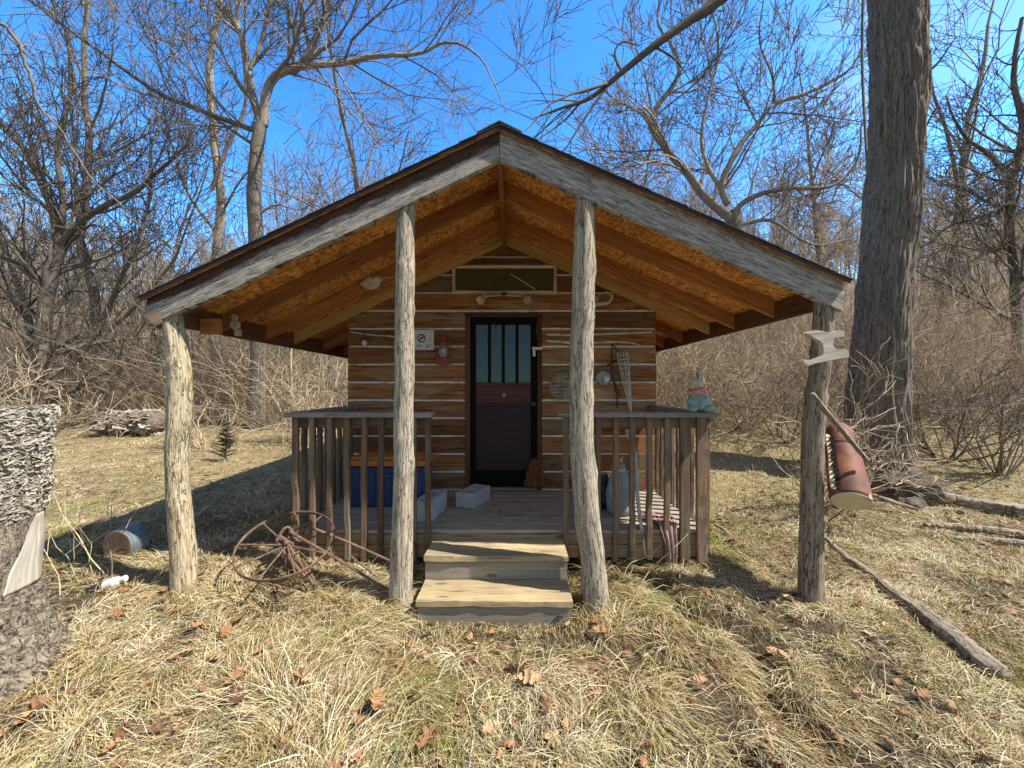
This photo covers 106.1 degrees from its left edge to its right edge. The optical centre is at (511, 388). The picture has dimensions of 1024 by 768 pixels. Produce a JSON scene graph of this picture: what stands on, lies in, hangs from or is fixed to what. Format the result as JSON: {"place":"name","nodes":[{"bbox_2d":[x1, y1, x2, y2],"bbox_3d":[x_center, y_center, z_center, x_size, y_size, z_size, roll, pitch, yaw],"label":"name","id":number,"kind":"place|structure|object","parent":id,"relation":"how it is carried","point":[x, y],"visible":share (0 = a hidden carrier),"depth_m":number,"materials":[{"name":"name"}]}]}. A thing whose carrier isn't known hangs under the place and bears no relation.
{"place":"outdoors","nodes":[
{"label":"outdoors","id":0,"kind":"place"},
{"bbox_2d":[0,279,1023,767],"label":"ground","id":1,"kind":"structure","parent":0,"point":[750,631],"depth_m":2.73,"materials":[{"name":"beige plant"}]},
{"bbox_2d":[0,185,57,308],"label":"woodland tree","id":2,"kind":"object","parent":1,"relation":"on","point":[17,243],"visible":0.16,"depth_m":13.90,"materials":[{"name":"brown plant"}]},
{"bbox_2d":[21,694,55,714],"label":"fallen leaf","id":3,"kind":"object","parent":1,"relation":"on","point":[35,703],"visible":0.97,"depth_m":1.78,"materials":[{"name":"brown plant"}]},
{"bbox_2d":[0,404,76,707],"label":"tree stump","id":4,"kind":"object","parent":1,"relation":"on","point":[34,630],"visible":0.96,"depth_m":1.97,"materials":[{"name":"wood"}]},
{"bbox_2d":[0,190,101,313],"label":"woodland tree","id":5,"kind":"object","parent":1,"relation":"on","point":[84,299],"visible":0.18,"depth_m":16.94,"materials":[{"name":"brown plant"}]},
{"bbox_2d":[0,165,123,296],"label":"woodland tree","id":6,"kind":"object","parent":1,"relation":"on","point":[35,225],"visible":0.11,"depth_m":21.73,"materials":[{"name":"brown plant"}]},
{"bbox_2d":[0,153,137,343],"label":"woodland tree","id":7,"kind":"object","parent":1,"relation":"on","point":[50,232],"visible":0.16,"depth_m":18.53,"materials":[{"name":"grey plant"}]},
{"bbox_2d":[0,347,143,443],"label":"bare shrub","id":8,"kind":"object","parent":1,"relation":"on","point":[26,384],"visible":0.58,"depth_m":7.05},
{"bbox_2d":[0,149,151,354],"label":"woodland tree","id":9,"kind":"object","parent":1,"relation":"on","point":[49,226],"visible":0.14,"depth_m":19.71,"materials":[{"name":"brown plant"}]},
{"bbox_2d":[0,89,173,365],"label":"woodland tree","id":10,"kind":"object","parent":1,"relation":"on","point":[17,191],"visible":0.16,"depth_m":17.63,"materials":[{"name":"brown plant"}]},
{"bbox_2d":[0,52,178,404],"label":"woodland tree","id":11,"kind":"object","parent":1,"relation":"on","point":[23,297],"visible":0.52,"depth_m":10.24,"materials":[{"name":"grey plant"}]},
{"bbox_2d":[42,491,140,595],"bbox_3d":[-3.179,0.886,2.730,0.662,1.022,0.628,0,0,-28],"label":"dead weed","id":12,"kind":"object","parent":1,"relation":"on","point":[72,566],"visible":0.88,"depth_m":2.74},
{"bbox_2d":[8,125,184,348],"bbox_3d":[-15.342,-4.304,14.628,3.661,9.709,4.787,0,0,43],"label":"woodland tree","id":13,"kind":"object","parent":1,"relation":"on","point":[98,266],"visible":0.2,"depth_m":14.20,"materials":[{"name":"brown plant"}]},
{"bbox_2d":[86,575,128,592],"bbox_3d":[-2.793,1.359,2.661,0.233,0.129,0.072,0,0,-8],"label":"plastic bottle","id":14,"kind":"object","parent":1,"relation":"on","point":[110,583],"visible":0.88,"depth_m":2.64,"materials":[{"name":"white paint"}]},
{"bbox_2d":[0,0,231,404],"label":"bare tree","id":15,"kind":"object","parent":1,"relation":"on","point":[60,237],"visible":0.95,"depth_m":8.70,"materials":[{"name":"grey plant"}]},
{"bbox_2d":[113,722,131,738],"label":"fallen leaf","id":16,"kind":"object","parent":1,"relation":"on","point":[118,733],"visible":1,"depth_m":1.68,"materials":[{"name":"brown plant"}]},
{"bbox_2d":[89,409,164,435],"bbox_3d":[-8.521,0.773,8.602,1.365,0.660,0.650,0,0,0],"label":"fungus log","id":17,"kind":"object","parent":1,"relation":"on","point":[142,425],"visible":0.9,"depth_m":8.41,"materials":[{"name":"wood"}]},
{"bbox_2d":[102,522,151,557],"bbox_3d":[-3.096,1.228,3.118,0.281,0.276,0.212,0,0,0],"label":"steel bucket","id":18,"kind":"object","parent":1,"relation":"on","point":[132,538],"visible":0.82,"depth_m":3.02,"materials":[{"name":"metal"}]},
{"bbox_2d":[0,22,272,261],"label":"leaning sapling","id":19,"kind":"object","parent":1,"relation":"on","point":[20,47],"visible":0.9,"depth_m":4.65,"materials":[{"name":"brown plant"}]},
{"bbox_2d":[0,0,279,414],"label":"bare tree","id":20,"kind":"object","parent":1,"relation":"on","point":[116,291],"visible":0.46,"depth_m":10.36,"materials":[{"name":"grey plant"}]},
{"bbox_2d":[25,93,268,402],"bbox_3d":[-11.191,-4.292,12.274,5.758,10.586,4.404,0,0,-37],"label":"woodland tree","id":21,"kind":"object","parent":1,"relation":"on","point":[178,239],"visible":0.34,"depth_m":12.74,"materials":[{"name":"brown plant"}]},
{"bbox_2d":[104,157,207,285],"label":"woodland tree","id":22,"kind":"object","parent":1,"relation":"on","point":[155,225],"visible":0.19,"depth_m":27.11,"materials":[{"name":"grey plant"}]},
{"bbox_2d":[106,201,215,371],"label":"woodland tree","id":23,"kind":"object","parent":1,"relation":"on","point":[181,246],"visible":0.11,"depth_m":16.85,"materials":[{"name":"brown plant"}]},
{"bbox_2d":[133,391,273,447],"bbox_3d":[-5.859,0.623,7.466,2.336,1.329,1.476,0,0,9],"label":"bare shrub","id":24,"kind":"object","parent":1,"relation":"on","point":[193,440],"visible":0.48,"depth_m":7.35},
{"bbox_2d":[102,0,339,412],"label":"bare tree","id":25,"kind":"object","parent":1,"relation":"on","point":[208,97],"visible":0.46,"depth_m":11.47,"materials":[{"name":"grey plant"}]},
{"bbox_2d":[206,421,239,461],"bbox_3d":[-4.631,0.842,6.178,0.452,0.651,0.443,0,0,-29],"label":"cedar seedling","id":26,"kind":"object","parent":1,"relation":"on","point":[226,442],"visible":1,"depth_m":6.19,"materials":[{"name":"green plant"}]},
{"bbox_2d":[220,623,232,636],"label":"fallen leaf","id":27,"kind":"object","parent":1,"relation":"on","point":[225,631],"visible":1,"depth_m":2.26,"materials":[{"name":"orange plant"}]},
{"bbox_2d":[219,688,244,705],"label":"fallen leaf","id":28,"kind":"object","parent":1,"relation":"on","point":[229,697],"visible":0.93,"depth_m":1.82,"materials":[{"name":"brown plant"}]},
{"bbox_2d":[224,665,250,684],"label":"fallen leaf","id":29,"kind":"object","parent":1,"relation":"on","point":[240,670],"visible":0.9,"depth_m":1.96,"materials":[{"name":"orange plant"}]},
{"bbox_2d":[178,140,313,248],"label":"woodland tree","id":30,"kind":"object","parent":1,"relation":"on","point":[271,190],"visible":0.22,"depth_m":20.61,"materials":[{"name":"brown plant"}]},
{"bbox_2d":[104,0,433,218],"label":"woodland tree","id":31,"kind":"object","parent":1,"relation":"on","point":[346,132],"visible":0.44,"depth_m":11.76,"materials":[{"name":"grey plant"}]},
{"bbox_2d":[210,344,348,452],"bbox_3d":[-3.768,-0.185,7.427,3.682,2.821,3.396,0,0,-32],"label":"bare shrub","id":32,"kind":"object","parent":1,"relation":"on","point":[310,398],"visible":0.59,"depth_m":7.59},
{"bbox_2d":[0,0,589,428],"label":"bare tree","id":33,"kind":"object","parent":1,"relation":"on","point":[260,110],"visible":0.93,"depth_m":9.48,"materials":[{"name":"grey plant"}]},
{"bbox_2d":[247,149,360,376],"bbox_3d":[-8.122,-4.911,14.946,4.217,11.039,5.513,0,0,-12],"label":"woodland tree","id":34,"kind":"object","parent":1,"relation":"on","point":[297,193],"visible":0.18,"depth_m":15.06,"materials":[{"name":"brown plant"}]},
{"bbox_2d":[232,511,389,592],"bbox_3d":[-1.394,1.224,2.780,1.113,0.511,0.597,0,0,0],"label":"rusty cultivator","id":35,"kind":"object","parent":1,"relation":"on","point":[287,546],"visible":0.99,"depth_m":2.76,"materials":[{"name":"metal"}]},
{"bbox_2d":[268,115,356,228],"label":"woodland tree","id":36,"kind":"object","parent":1,"relation":"on","point":[307,176],"visible":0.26,"depth_m":20.93,"materials":[{"name":"brown plant"}]},
{"bbox_2d":[263,149,374,363],"bbox_3d":[-7.977,-4.938,16.620,6.086,9.593,7.446,0,0,-15],"label":"woodland tree","id":37,"kind":"object","parent":1,"relation":"on","point":[319,192],"visible":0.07,"depth_m":16.52,"materials":[{"name":"brown plant"}]},
{"bbox_2d":[239,93,409,406],"bbox_3d":[-5.626,-5.039,12.916,5.013,12.122,5.124,0,0,31],"label":"woodland tree","id":38,"kind":"object","parent":1,"relation":"on","point":[335,183],"visible":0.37,"depth_m":12.06,"materials":[{"name":"brown plant"}]},
{"bbox_2d":[369,687,385,710],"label":"fallen leaf","id":39,"kind":"object","parent":1,"relation":"on","point":[377,703],"visible":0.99,"depth_m":1.79,"materials":[{"name":"orange plant"}]},
{"bbox_2d":[416,724,438,749],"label":"fallen leaf","id":40,"kind":"object","parent":1,"relation":"on","point":[433,727],"visible":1,"depth_m":1.61,"materials":[{"name":"brown plant"}]},
{"bbox_2d":[482,718,496,733],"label":"fallen leaf","id":41,"kind":"object","parent":1,"relation":"on","point":[490,726],"visible":1,"depth_m":1.66,"materials":[{"name":"beige plant"}]},
{"bbox_2d":[136,120,853,624],"bbox_3d":[-0.115,-0.020,5.791,4.800,3.555,6.518,0,0,0],"label":"cabin","id":42,"kind":"object","parent":1,"relation":"on","point":[450,234],"visible":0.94,"depth_m":3.13,"materials":[{"name":"brown wood"}]},
{"bbox_2d":[230,314,241,335],"bbox_3d":[-2.295,-0.531,3.197,0.086,0.182,0.035,0,0,0],"label":"socket fitting","id":43,"kind":"object","parent":42,"relation":"attached to","point":[235,324],"visible":1,"depth_m":3.19,"materials":[{"name":"beige paint"}]},
{"bbox_2d":[360,274,394,289],"bbox_3d":[-1.294,-1.055,3.761,0.384,0.173,0.065,0,0,0],"label":"bone ornament","id":44,"kind":"object","parent":42,"relation":"attached to","point":[370,283],"visible":0.98,"depth_m":3.75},
{"bbox_2d":[343,451,435,506],"bbox_3d":[-1.218,0.902,3.905,0.799,0.482,0.450,0,0,0],"label":"storage bin","id":45,"kind":"object","parent":42,"relation":"on","point":[371,477],"visible":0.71,"depth_m":3.72,"materials":[{"name":"blue plastic"}]},
{"bbox_2d":[414,330,433,349],"bbox_3d":[-1.014,-0.555,4.358,0.261,0.227,0.011,0,0,0],"label":"wall sign","id":46,"kind":"object","parent":42,"relation":"attached to","point":[423,339],"visible":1,"depth_m":4.36,"materials":[{"name":"metal"}]},
{"bbox_2d":[417,490,446,521],"bbox_3d":[-0.735,1.055,3.500,0.160,0.179,0.404,0,0,9],"label":"concrete block","id":47,"kind":"object","parent":42,"relation":"on","point":[438,502],"depth_m":3.41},
{"bbox_2d":[435,334,451,364],"bbox_3d":[-0.763,-0.441,4.288,0.153,0.336,0.153,0,0,-38],"label":"lantern","id":48,"kind":"object","parent":42,"relation":"attached to","point":[443,353],"visible":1,"depth_m":4.25,"materials":[{"name":"red metal"}]},
{"bbox_2d":[456,484,489,508],"bbox_3d":[-0.385,1.069,3.860,0.190,0.152,0.374,0,0,22],"label":"concrete block","id":49,"kind":"object","parent":42,"relation":"on","point":[473,496],"depth_m":3.73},
{"bbox_2d":[476,292,530,303],"bbox_3d":[-0.089,-1.018,4.274,0.605,0.172,0.179,0,0,0],"label":"flood light","id":50,"kind":"object","parent":42,"relation":"attached to","point":[503,296],"visible":1,"depth_m":4.25,"materials":[{"name":"beige paint"}]},
{"bbox_2d":[452,265,556,294],"bbox_3d":[-0.085,-1.237,4.363,1.181,0.329,0.050,0,0,0],"label":"window","id":51,"kind":"structure","parent":42,"relation":"in","point":[466,279],"depth_m":4.36,"materials":[{"name":"glass"}]},
{"bbox_2d":[471,318,542,486],"bbox_3d":[-0.064,0.155,4.396,0.817,1.941,0.117,0,0,0],"label":"door","id":52,"kind":"structure","parent":42,"relation":"in","point":[503,350],"depth_m":4.41,"materials":[{"name":"brown wood"}]},
{"bbox_2d":[524,458,543,487],"bbox_3d":[0.245,0.925,4.275,0.219,0.311,0.120,0,0,33],"label":"straw bundle","id":53,"kind":"object","parent":42,"relation":"on","point":[534,477],"visible":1,"depth_m":4.25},
{"bbox_2d":[549,373,569,399],"bbox_3d":[0.566,-0.028,4.338,0.300,0.304,0.047,0,0,0],"label":"wood slice","id":54,"kind":"object","parent":42,"relation":"attached to","point":[559,388],"visible":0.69,"depth_m":4.32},
{"bbox_2d":[546,340,645,347],"bbox_3d":[0.948,-0.507,4.338,1.130,0.096,0.042,0,0,0],"label":"wall stick","id":55,"kind":"object","parent":42,"relation":"attached to","point":[568,342],"depth_m":4.33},
{"bbox_2d":[546,331,651,335],"bbox_3d":[0.982,-0.625,4.341,1.197,0.061,0.036,0,0,0],"label":"wall stick","id":56,"kind":"object","parent":42,"relation":"attached to","point":[598,334],"depth_m":4.33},
{"bbox_2d":[595,370,610,385],"bbox_3d":[1.031,-0.125,4.331,0.180,0.180,0.064,0,0,0],"label":"round plate","id":57,"kind":"object","parent":42,"relation":"attached to","point":[602,377],"visible":1,"depth_m":4.34,"materials":[{"name":"metal"}]},
{"bbox_2d":[595,291,612,306],"bbox_3d":[0.993,-1.000,4.319,0.286,0.186,0.057,0,0,5],"label":"antler","id":58,"kind":"object","parent":42,"relation":"attached to","point":[601,303],"visible":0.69,"depth_m":4.30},
{"bbox_2d":[601,474,608,508],"bbox_3d":[0.862,0.982,3.699,0.212,0.354,0.195,0,0,38],"label":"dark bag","id":59,"kind":"object","parent":42,"relation":"on","point":[604,479],"visible":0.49,"depth_m":3.63,"materials":[{"name":"black plastic"}]},
{"bbox_2d":[606,343,621,407],"bbox_3d":[1.142,-0.153,4.329,0.175,0.735,0.056,0,0,10],"label":"iron hanger","id":60,"kind":"object","parent":42,"relation":"hanging from","point":[614,383],"visible":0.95,"depth_m":4.32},
{"bbox_2d":[606,462,634,515],"bbox_3d":[0.997,0.914,3.547,0.261,0.468,0.246,0,0,0],"label":"plastic sack","id":61,"kind":"object","parent":42,"relation":"on","point":[623,493],"visible":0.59,"depth_m":3.47,"materials":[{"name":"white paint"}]},
{"bbox_2d":[617,351,631,410],"bbox_3d":[1.266,0.338,4.306,0.180,1.508,0.150,0,0,0],"label":"bamboo rake head","id":62,"kind":"object","parent":42,"relation":"on","point":[629,400],"visible":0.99,"depth_m":4.28},
{"bbox_2d":[625,429,646,556],"bbox_3d":[1.058,0.858,3.308,0.064,0.996,0.414,0,0,-3],"label":"leaning stick","id":63,"kind":"object","parent":42,"relation":"on","point":[638,497],"visible":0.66,"depth_m":3.20,"materials":[{"name":"brown wood"}]},
{"bbox_2d":[641,512,676,563],"bbox_3d":[1.270,1.236,3.234,0.284,0.300,0.374,0,0,0],"label":"striped cloth","id":64,"kind":"object","parent":42,"relation":"on","point":[671,543],"visible":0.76,"depth_m":3.08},
{"bbox_2d":[686,372,714,412],"bbox_3d":[1.516,0.027,3.103,0.232,0.338,0.180,0,0,0],"label":"garden figurine","id":65,"kind":"object","parent":42,"relation":"on","point":[698,400],"visible":0.99,"depth_m":3.06,"materials":[{"name":"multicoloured ceramic"}]},
{"bbox_2d":[797,330,848,366],"bbox_3d":[2.041,-0.265,2.523,0.316,0.237,0.040,0,0,0],"label":"driftwood plaque","id":66,"kind":"object","parent":42,"relation":"attached to","point":[828,350],"visible":1,"depth_m":2.50,"materials":[{"name":"grey wood"}]},
{"bbox_2d":[825,416,873,510],"bbox_3d":[2.345,0.503,2.754,0.266,0.651,0.567,0,0,29],"label":"hanging cylinder","id":67,"kind":"object","parent":42,"relation":"hanging from","point":[848,484],"visible":0.86,"depth_m":2.62,"materials":[{"name":"brown metal"}]},
{"bbox_2d":[809,392,869,461],"bbox_3d":[2.170,0.252,2.551,0.423,0.462,0.036,0,0,-6],"label":"wedged stick","id":68,"kind":"object","parent":67,"relation":"in","point":[834,421],"visible":1,"depth_m":2.54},
{"bbox_2d":[0,44,1023,437],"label":"thicket","id":69,"kind":"object","parent":1,"relation":"on","point":[146,368],"visible":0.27,"depth_m":9.95,"materials":[{"name":"plant"}]},
{"bbox_2d":[0,395,1023,767],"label":"leaf litter","id":70,"kind":"object","parent":1,"relation":"on","point":[174,657],"visible":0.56,"depth_m":2.07,"materials":[{"name":"brown plant"}]},
{"bbox_2d":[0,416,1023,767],"bbox_3d":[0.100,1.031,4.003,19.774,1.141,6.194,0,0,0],"label":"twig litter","id":71,"kind":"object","parent":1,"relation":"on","point":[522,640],"visible":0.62,"depth_m":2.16,"materials":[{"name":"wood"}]},
{"bbox_2d":[0,133,1023,341],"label":"woods","id":72,"kind":"object","parent":1,"relation":"on","point":[205,250],"visible":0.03,"depth_m":33.02,"materials":[{"name":"grey plant"}]},
{"bbox_2d":[503,663,523,672],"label":"fallen leaf","id":73,"kind":"object","parent":1,"relation":"on","point":[512,669],"visible":0.88,"depth_m":2.04,"materials":[{"name":"brown plant"}]},
{"bbox_2d":[518,670,541,684],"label":"fallen leaf","id":74,"kind":"object","parent":1,"relation":"on","point":[526,676],"visible":1,"depth_m":1.95,"materials":[{"name":"beige plant"}]},
{"bbox_2d":[44,362,1023,563],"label":"meadow grass","id":75,"kind":"structure","parent":1,"relation":"on","point":[290,474],"depth_m":4.52,"materials":[{"name":"plant"}]},
{"bbox_2d":[539,695,552,710],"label":"fallen leaf","id":76,"kind":"object","parent":1,"relation":"on","point":[546,703],"visible":0.99,"depth_m":1.79,"materials":[{"name":"brown plant"}]},
{"bbox_2d":[532,32,695,200],"bbox_3d":[3.532,-5.319,12.375,5.622,9.999,4.300,0,0,-19],"label":"woodland tree","id":77,"kind":"object","parent":1,"relation":"on","point":[572,126],"visible":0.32,"depth_m":11.70,"materials":[{"name":"brown plant"}]},
{"bbox_2d":[587,83,673,196],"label":"woodland tree","id":78,"kind":"object","parent":1,"relation":"on","point":[641,158],"visible":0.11,"depth_m":18.83,"materials":[{"name":"brown plant"}]},
{"bbox_2d":[614,132,688,200],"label":"woodland tree","id":79,"kind":"object","parent":1,"relation":"on","point":[659,175],"visible":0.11,"depth_m":27.02,"materials":[{"name":"brown plant"}]},
{"bbox_2d":[584,86,729,210],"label":"woodland tree","id":80,"kind":"object","parent":1,"relation":"on","point":[658,147],"visible":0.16,"depth_m":16.93,"materials":[{"name":"brown plant"}]},
{"bbox_2d":[450,0,954,490],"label":"tree","id":81,"kind":"object","parent":1,"relation":"on","point":[899,54],"visible":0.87,"depth_m":4.57,"materials":[{"name":"brown plant"}]},
{"bbox_2d":[654,333,766,408],"bbox_3d":[2.961,-0.702,6.920,2.627,2.396,2.911,0,0,0],"label":"bare shrub","id":82,"kind":"object","parent":1,"relation":"on","point":[702,364],"visible":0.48,"depth_m":6.75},
{"bbox_2d":[626,96,795,214],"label":"woodland tree","id":83,"kind":"object","parent":1,"relation":"on","point":[710,157],"visible":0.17,"depth_m":22.27,"materials":[{"name":"brown plant"}]},
{"bbox_2d":[665,132,761,230],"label":"woodland tree","id":84,"kind":"object","parent":1,"relation":"on","point":[698,209],"visible":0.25,"depth_m":15.20,"materials":[{"name":"brown plant"}]},
{"bbox_2d":[536,0,964,387],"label":"bare tree","id":85,"kind":"object","parent":1,"relation":"on","point":[732,217],"visible":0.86,"depth_m":9.11,"materials":[{"name":"grey plant"}]},
{"bbox_2d":[677,294,847,438],"bbox_3d":[3.934,-0.190,6.182,2.392,2.445,2.850,0,0,0],"label":"bare shrub","id":86,"kind":"object","parent":1,"relation":"on","point":[772,367],"visible":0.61,"depth_m":6.14,"materials":[{"name":"plant"}]},
{"bbox_2d":[681,336,867,442],"bbox_3d":[4.257,-0.027,5.901,2.462,1.717,2.405,0,0,-25],"label":"bare shrub","id":87,"kind":"object","parent":1,"relation":"on","point":[779,433],"visible":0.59,"depth_m":5.78,"materials":[{"name":"brown plant"}]},
{"bbox_2d":[759,111,848,250],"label":"woodland tree","id":88,"kind":"object","parent":1,"relation":"on","point":[794,190],"visible":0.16,"depth_m":25.09,"materials":[{"name":"brown plant"}]},
{"bbox_2d":[763,144,860,258],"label":"woodland tree","id":89,"kind":"object","parent":1,"relation":"on","point":[835,191],"visible":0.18,"depth_m":28.71,"materials":[{"name":"brown plant"}]},
{"bbox_2d":[744,0,942,265],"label":"woodland tree","id":90,"kind":"object","parent":1,"relation":"on","point":[816,211],"visible":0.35,"depth_m":11.83,"materials":[{"name":"brown plant"}]},
{"bbox_2d":[752,338,961,534],"bbox_3d":[3.567,0.436,4.060,2.576,1.873,1.588,0,0,-36],"label":"bare shrub","id":91,"kind":"object","parent":1,"relation":"on","point":[857,434],"visible":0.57,"depth_m":3.74,"materials":[{"name":"plant"}]},
{"bbox_2d":[872,494,918,510],"bbox_3d":[3.921,1.166,4.012,0.450,0.148,0.124,0,0,43],"label":"fallen stick","id":92,"kind":"object","parent":1,"relation":"on","point":[892,501],"visible":0.72,"depth_m":3.95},
{"bbox_2d":[772,0,1023,352],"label":"woodland tree","id":93,"kind":"object","parent":1,"relation":"on","point":[979,82],"visible":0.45,"depth_m":11.27,"materials":[{"name":"grey plant"}]},
{"bbox_2d":[783,303,1023,461],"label":"bare shrub","id":94,"kind":"object","parent":1,"relation":"on","point":[932,455],"visible":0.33,"depth_m":5.01,"materials":[{"name":"brown plant"}]},
{"bbox_2d":[871,466,945,508],"bbox_3d":[4.264,1.119,4.242,0.746,0.546,0.495,0,0,0],"label":"rotten stump","id":95,"kind":"object","parent":1,"relation":"on","point":[908,497],"visible":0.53,"depth_m":4.09,"materials":[{"name":"brown wood"}]},
{"bbox_2d":[849,140,988,305],"bbox_3d":[16.336,-6.130,15.690,4.482,9.805,4.581,0,0,14],"label":"woodland tree","id":96,"kind":"object","parent":1,"relation":"on","point":[928,219],"visible":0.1,"depth_m":15.02,"materials":[{"name":"brown plant"}]},
{"bbox_2d":[825,537,1017,682],"bbox_3d":[2.687,1.434,2.711,0.153,0.221,1.524,0,0,12],"label":"fallen log","id":97,"kind":"object","parent":1,"relation":"on","point":[972,651],"visible":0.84,"depth_m":2.31,"materials":[{"name":"wood"}]},
{"bbox_2d":[824,121,1021,354],"bbox_3d":[15.485,-5.426,13.787,4.647,10.186,7.456,0,0,-32],"label":"woodland tree","id":98,"kind":"object","parent":1,"relation":"on","point":[941,226],"visible":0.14,"depth_m":13.03,"materials":[{"name":"brown plant"}]},
{"bbox_2d":[839,254,1023,426],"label":"bare shrub","id":99,"kind":"object","parent":1,"relation":"on","point":[999,336],"visible":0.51,"depth_m":6.38,"materials":[{"name":"plant"}]},
{"bbox_2d":[841,339,1023,473],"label":"bare shrub","id":100,"kind":"object","parent":1,"relation":"on","point":[1004,466],"visible":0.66,"depth_m":4.77,"materials":[{"name":"brown plant"}]},
{"bbox_2d":[848,62,1023,302],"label":"woodland tree","id":101,"kind":"object","parent":1,"relation":"on","point":[971,166],"visible":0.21,"depth_m":16.45,"materials":[{"name":"brown plant"}]},
{"bbox_2d":[854,16,1023,401],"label":"bare tree","id":102,"kind":"object","parent":1,"relation":"on","point":[1009,201],"visible":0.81,"depth_m":7.59,"materials":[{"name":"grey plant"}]},
{"bbox_2d":[922,522,1023,537],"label":"fallen log","id":103,"kind":"object","parent":1,"relation":"on","point":[984,529],"visible":0.99,"depth_m":3.50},
{"bbox_2d":[922,179,1023,327],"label":"woodland tree","id":104,"kind":"object","parent":1,"relation":"on","point":[966,245],"visible":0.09,"depth_m":14.00,"materials":[{"name":"brown plant"}]},
{"bbox_2d":[928,492,1023,518],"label":"fallen log","id":105,"kind":"object","parent":1,"relation":"on","point":[1003,508],"visible":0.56,"depth_m":3.93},
{"bbox_2d":[954,536,1023,545],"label":"fallen log","id":106,"kind":"object","parent":1,"relation":"on","point":[995,539],"visible":0.96,"depth_m":3.37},
{"bbox_2d":[0,0,1023,293],"label":"sky","id":107,"kind":"structure","parent":0,"point":[585,54],"materials":[{"name":"blue"}]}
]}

